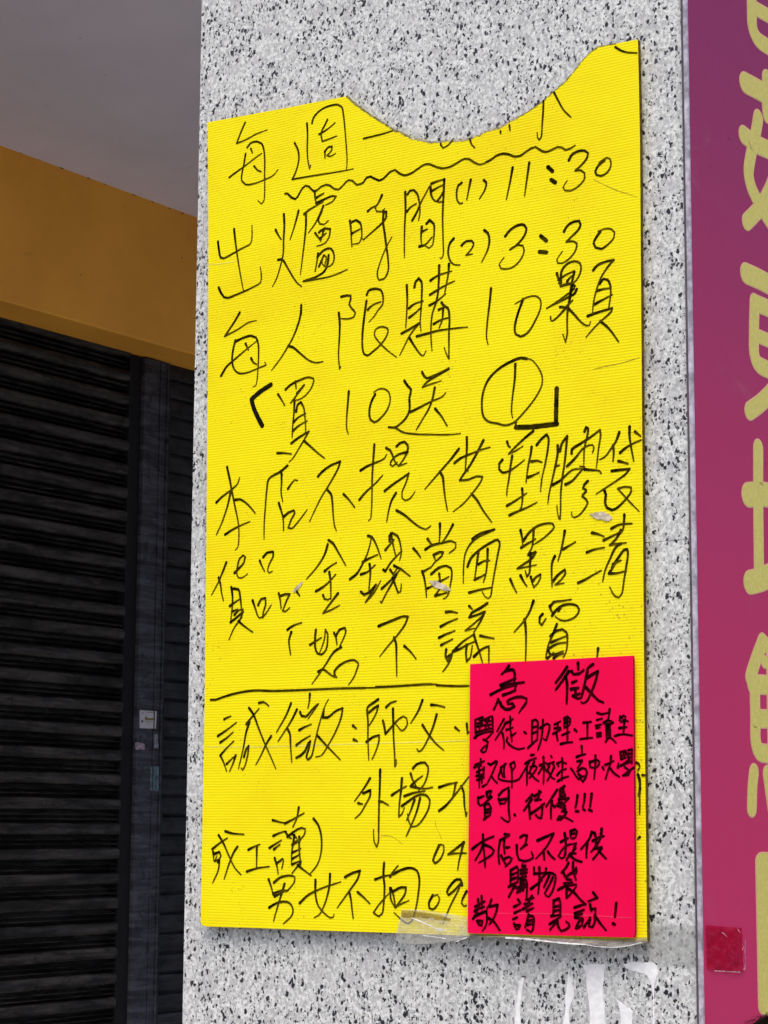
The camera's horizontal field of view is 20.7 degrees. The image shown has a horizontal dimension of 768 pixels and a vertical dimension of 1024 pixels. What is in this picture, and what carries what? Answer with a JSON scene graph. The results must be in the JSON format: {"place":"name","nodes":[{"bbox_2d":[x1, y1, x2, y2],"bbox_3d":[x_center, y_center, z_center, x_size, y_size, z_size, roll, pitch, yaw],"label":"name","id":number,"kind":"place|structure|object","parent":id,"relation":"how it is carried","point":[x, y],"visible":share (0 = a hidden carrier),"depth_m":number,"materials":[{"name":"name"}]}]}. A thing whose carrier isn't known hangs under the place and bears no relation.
{"place":"outdoors","nodes":[
{"label":"outdoors","id":0,"kind":"place"},
{"bbox_2d":[0,0,201,217],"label":"ceiling","id":1,"kind":"structure","parent":0,"point":[107,92],"depth_m":4.66,"materials":[{"name":"grey paint"}]},
{"bbox_2d":[0,146,197,370],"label":"beam","id":2,"kind":"structure","parent":1,"relation":"attached to","point":[89,259],"depth_m":5.29,"materials":[{"name":"paint"}]},
{"bbox_2d":[0,317,141,1023],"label":"roller shutter","id":3,"kind":"object","parent":2,"relation":"attached to","point":[70,407],"visible":1,"depth_m":5.27,"materials":[{"name":"paint"}]},
{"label":"pavement","id":4,"kind":"structure","parent":0,"visible":0},
{"bbox_2d":[126,357,168,1023],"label":"shutter post","id":5,"kind":"object","parent":4,"relation":"on","point":[145,818],"visible":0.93,"depth_m":5.49,"materials":[{"name":"black metal"}]},
{"bbox_2d":[135,742,144,749],"bbox_3d":[-0.633,0.608,5.447,0.001,0.020,0.039,-6,-10,35],"label":"sticker","id":6,"kind":"object","parent":5,"relation":"attached to","point":[139,746],"visible":1,"depth_m":5.45,"materials":[{"name":"pink paper"}]},
{"bbox_2d":[140,710,156,728],"bbox_3d":[-0.616,0.542,5.480,0.001,0.047,0.066,-6,-10,35],"label":"sticker","id":7,"kind":"object","parent":5,"relation":"attached to","point":[146,719],"visible":1,"depth_m":5.48,"materials":[{"name":"white paper"}]},
{"bbox_2d":[150,766,158,790],"bbox_3d":[-0.600,0.696,5.482,0.001,0.065,0.034,-6,-10,35],"label":"sticker","id":8,"kind":"object","parent":5,"relation":"attached to","point":[156,780],"visible":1,"depth_m":5.48,"materials":[{"name":"paper"}]},
{"bbox_2d":[154,734,158,747],"bbox_3d":[-0.598,0.601,5.499,0.001,0.037,0.022,-6,-10,35],"label":"sticker","id":9,"kind":"object","parent":5,"relation":"attached to","point":[155,740],"visible":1,"depth_m":5.50,"materials":[{"name":"grey paper"}]},
{"bbox_2d":[156,364,194,1023],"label":"roller shutter","id":10,"kind":"object","parent":5,"relation":"attached to","point":[171,898],"visible":0.06,"depth_m":5.60,"materials":[{"name":"black metal"}]},
{"bbox_2d":[182,0,696,1023],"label":"granite pillar","id":11,"kind":"structure","parent":4,"relation":"on","point":[436,70],"depth_m":2.33,"materials":[{"name":"grey stone"}]},
{"bbox_2d":[201,40,649,941],"bbox_3d":[0.026,-0.023,2.371,0.605,0.983,0.007,-6,-10,35],"label":"notice board","id":12,"kind":"object","parent":11,"relation":"attached to","point":[425,448],"visible":1,"depth_m":2.37,"materials":[{"name":"yellow cardboard"}]},
{"bbox_2d":[401,911,468,941],"bbox_3d":[0.051,0.451,2.274,0.096,0.037,0.007,-6,-10,35],"label":"clear tape","id":13,"kind":"object","parent":12,"relation":"attached to","point":[438,929],"visible":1,"depth_m":2.27,"materials":[{"name":"clear plastic"}]},
{"bbox_2d":[468,656,636,937],"bbox_3d":[0.174,0.299,2.206,0.204,0.289,0.004,-6,-10,35],"label":"notice card","id":14,"kind":"object","parent":12,"relation":"attached to","point":[552,809],"visible":1,"depth_m":2.20,"materials":[{"name":"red paper"}]},
{"bbox_2d":[469,934,647,947],"bbox_3d":[0.176,0.444,2.181,0.216,0.011,0.015,-6,-10,35],"label":"clear tape","id":15,"kind":"object","parent":12,"relation":"attached to","point":[585,941],"visible":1,"depth_m":2.16,"materials":[{"name":"clear plastic"}]},
{"bbox_2d":[650,924,695,965],"bbox_3d":[0.291,0.439,2.124,0.068,0.041,0.001,-6,-10,35],"label":"clear tape","id":16,"kind":"object","parent":11,"relation":"attached to","point":[683,937],"visible":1,"depth_m":2.13,"materials":[{"name":"plastic"}]},
{"bbox_2d":[680,0,767,1023],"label":"shop sign","id":17,"kind":"object","parent":11,"relation":"attached to","point":[724,53],"visible":0.99,"depth_m":2.22,"materials":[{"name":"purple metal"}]},
{"bbox_2d":[706,925,745,972],"bbox_3d":[0.347,0.444,2.130,0.009,0.050,0.072,-6,-10,35],"label":"red tape","id":18,"kind":"object","parent":17,"relation":"attached to","point":[734,958],"visible":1,"depth_m":2.13,"materials":[{"name":"red plastic"}]}
]}

